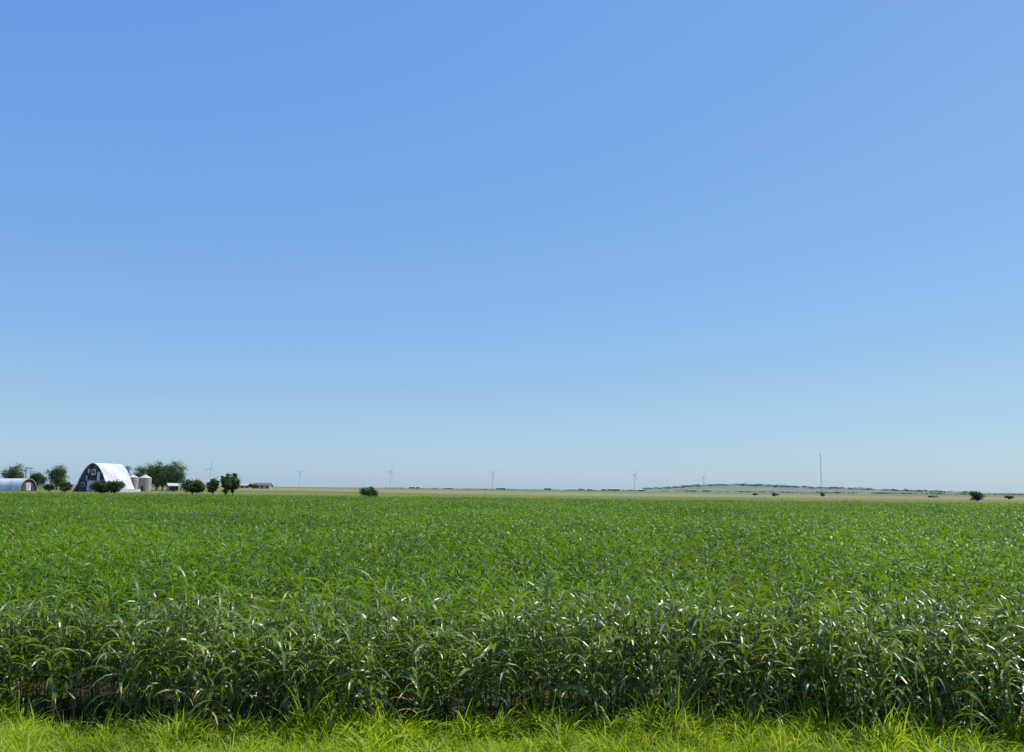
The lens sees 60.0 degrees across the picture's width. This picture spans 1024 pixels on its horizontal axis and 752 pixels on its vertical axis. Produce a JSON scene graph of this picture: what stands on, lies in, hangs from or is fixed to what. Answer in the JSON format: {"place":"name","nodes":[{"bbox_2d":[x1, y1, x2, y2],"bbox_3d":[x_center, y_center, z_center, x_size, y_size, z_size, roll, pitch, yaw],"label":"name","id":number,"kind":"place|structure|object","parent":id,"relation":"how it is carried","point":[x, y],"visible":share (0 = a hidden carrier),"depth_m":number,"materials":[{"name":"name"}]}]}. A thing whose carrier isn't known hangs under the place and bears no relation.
{"place":"outdoors","nodes":[
{"label":"outdoors","id":0,"kind":"place"},
{"bbox_2d":[72,461,140,491],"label":"gothic arch barn","id":1,"kind":"structure","parent":0,"point":[94,472],"depth_m":298.62,"materials":[{"name":"white metal"}]},
{"bbox_2d":[81,469,99,491],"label":"white doors and boards","id":2,"kind":"structure","parent":1,"relation":"in","point":[89,482],"depth_m":297.68,"materials":[{"name":"paint"}]},
{"bbox_2d":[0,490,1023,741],"bbox_3d":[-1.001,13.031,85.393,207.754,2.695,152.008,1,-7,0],"label":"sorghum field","id":3,"kind":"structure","parent":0,"point":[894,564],"depth_m":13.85,"materials":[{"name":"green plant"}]},
{"bbox_2d":[0,484,1023,750],"bbox_3d":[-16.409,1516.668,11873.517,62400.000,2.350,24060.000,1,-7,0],"label":"ground","id":4,"kind":"structure","parent":0,"point":[586,494],"depth_m":15.07,"materials":[{"name":"green plant"}]},
{"bbox_2d":[0,463,26,478],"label":"shade tree","id":5,"kind":"object","parent":4,"relation":"on","point":[13,472],"visible":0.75,"depth_m":356.07,"materials":[{"name":"green plant"}]},
{"bbox_2d":[0,478,36,490],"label":"quonset hut","id":6,"kind":"object","parent":4,"relation":"on","point":[8,484],"visible":0.99,"depth_m":301.32,"materials":[{"name":"white metal"}]},
{"bbox_2d":[26,483,30,490],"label":"sliding door","id":7,"kind":"structure","parent":6,"relation":"in","point":[28,485],"depth_m":302.44,"materials":[{"name":"white paint"}]},
{"bbox_2d":[27,471,46,487],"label":"shade tree","id":8,"kind":"object","parent":4,"relation":"on","point":[38,478],"visible":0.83,"depth_m":366.18,"materials":[{"name":"green plant"}]},
{"bbox_2d":[42,483,55,491],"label":"bush","id":9,"kind":"object","parent":4,"relation":"on","point":[48,487],"visible":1,"depth_m":296.47,"materials":[{"name":"green plant"}]},
{"bbox_2d":[44,463,71,489],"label":"shade tree","id":10,"kind":"object","parent":4,"relation":"on","point":[59,473],"visible":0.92,"depth_m":361.28,"materials":[{"name":"green plant"}]},
{"bbox_2d":[56,480,72,492],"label":"bush","id":11,"kind":"object","parent":4,"relation":"on","point":[64,486],"visible":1,"depth_m":271.86,"materials":[{"name":"green plant"}]},
{"bbox_2d":[88,479,107,492],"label":"bush","id":12,"kind":"object","parent":4,"relation":"on","point":[97,486],"visible":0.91,"depth_m":264.66,"materials":[{"name":"green plant"}]},
{"bbox_2d":[102,479,125,493],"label":"bush","id":13,"kind":"object","parent":4,"relation":"on","point":[113,486],"visible":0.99,"depth_m":262.58,"materials":[{"name":"green plant"}]},
{"bbox_2d":[130,474,138,488],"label":"grain bin","id":14,"kind":"object","parent":4,"relation":"on","point":[134,479],"visible":0.47,"depth_m":341.13,"materials":[{"name":"silver metal"}]},
{"bbox_2d":[131,464,147,476],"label":"shade tree","id":15,"kind":"object","parent":4,"relation":"on","point":[140,470],"visible":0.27,"depth_m":391.25,"materials":[{"name":"green plant"}]},
{"bbox_2d":[138,474,151,490],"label":"grain bin","id":16,"kind":"object","parent":4,"relation":"on","point":[144,482],"visible":0.91,"depth_m":335.52,"materials":[{"name":"silver metal"}]},
{"bbox_2d":[139,463,159,485],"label":"shade tree","id":17,"kind":"object","parent":4,"relation":"on","point":[149,473],"visible":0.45,"depth_m":380.87,"materials":[{"name":"green plant"}]},
{"bbox_2d":[151,460,174,490],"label":"shade tree","id":18,"kind":"object","parent":4,"relation":"on","point":[161,479],"visible":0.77,"depth_m":376.01,"materials":[{"name":"green plant"}]},
{"bbox_2d":[165,483,179,490],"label":"farm shed","id":19,"kind":"structure","parent":4,"relation":"on","point":[171,486],"depth_m":340.80,"materials":[{"name":"white metal"}]},
{"bbox_2d":[169,486,177,490],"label":"windows and door","id":20,"kind":"structure","parent":19,"relation":"in","point":[173,488],"depth_m":340.37,"materials":[{"name":"black glass"}]},
{"bbox_2d":[162,458,187,484],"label":"shade tree","id":21,"kind":"object","parent":4,"relation":"on","point":[175,475],"visible":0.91,"depth_m":365.93,"materials":[{"name":"green plant"}]},
{"bbox_2d":[179,478,206,494],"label":"bush","id":22,"kind":"object","parent":4,"relation":"on","point":[195,486],"visible":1,"depth_m":258.31,"materials":[{"name":"green plant"}]},
{"bbox_2d":[205,477,219,494],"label":"bush","id":23,"kind":"object","parent":4,"relation":"on","point":[212,485],"visible":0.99,"depth_m":259.26,"materials":[{"name":"green plant"}]},
{"bbox_2d":[220,473,231,494],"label":"tree","id":24,"kind":"object","parent":4,"relation":"on","point":[225,482],"visible":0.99,"depth_m":255.45,"materials":[{"name":"green plant"}]},
{"bbox_2d":[229,472,241,494],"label":"tree","id":25,"kind":"object","parent":4,"relation":"on","point":[235,481],"visible":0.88,"depth_m":257.65,"materials":[{"name":"green plant"}]},
{"bbox_2d":[239,484,250,487],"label":"farm shed","id":26,"kind":"structure","parent":4,"relation":"on","point":[244,486],"depth_m":631.86,"materials":[{"name":"white metal"}]},
{"bbox_2d":[247,483,256,488],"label":"bush","id":27,"kind":"object","parent":4,"relation":"on","point":[254,486],"visible":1,"depth_m":608.48,"materials":[{"name":"green plant"}]},
{"bbox_2d":[255,483,271,488],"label":"farmhouse","id":28,"kind":"object","parent":4,"relation":"on","point":[264,485],"visible":0.88,"depth_m":611.29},
{"bbox_2d":[358,487,378,497],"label":"bush","id":29,"kind":"object","parent":4,"relation":"on","point":[372,490],"visible":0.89,"depth_m":229.62,"materials":[{"name":"green plant"}]},
{"bbox_2d":[0,662,1023,751],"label":"verge grass","id":30,"kind":"structure","parent":4,"relation":"on","point":[737,732],"depth_m":10.85,"materials":[{"name":"green plant"}]},
{"bbox_2d":[409,483,880,490],"bbox_3d":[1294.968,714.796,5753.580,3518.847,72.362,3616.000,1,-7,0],"label":"distant town","id":31,"kind":"object","parent":4,"relation":"on","point":[545,488],"visible":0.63,"depth_m":3962.83},
{"bbox_2d":[367,483,1023,494],"bbox_3d":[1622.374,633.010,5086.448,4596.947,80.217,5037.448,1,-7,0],"label":"distant tree line","id":32,"kind":"object","parent":4,"relation":"on","point":[772,485],"visible":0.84,"depth_m":4802.43,"materials":[{"name":"green plant"}]},
{"bbox_2d":[969,490,985,500],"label":"bush","id":33,"kind":"object","parent":4,"relation":"on","point":[976,495],"visible":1,"depth_m":326.22,"materials":[{"name":"green plant"}]},
{"bbox_2d":[0,0,1023,492],"label":"sky","id":34,"kind":"structure","parent":0,"point":[553,244],"materials":[{"name":"blue"}]},
{"bbox_2d":[620,484,958,492],"bbox_3d":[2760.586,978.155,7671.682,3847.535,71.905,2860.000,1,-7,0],"label":"distant hill","id":35,"kind":"structure","parent":0,"point":[720,488],"depth_m":6906.19,"materials":[{"name":"green plant"}]},
{"bbox_2d":[888,493,1023,494],"bbox_3d":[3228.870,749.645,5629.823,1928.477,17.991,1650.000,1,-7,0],"label":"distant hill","id":36,"kind":"structure","parent":0,"point":[968,493],"depth_m":5348.99,"materials":[{"name":"green plant"}]}
]}

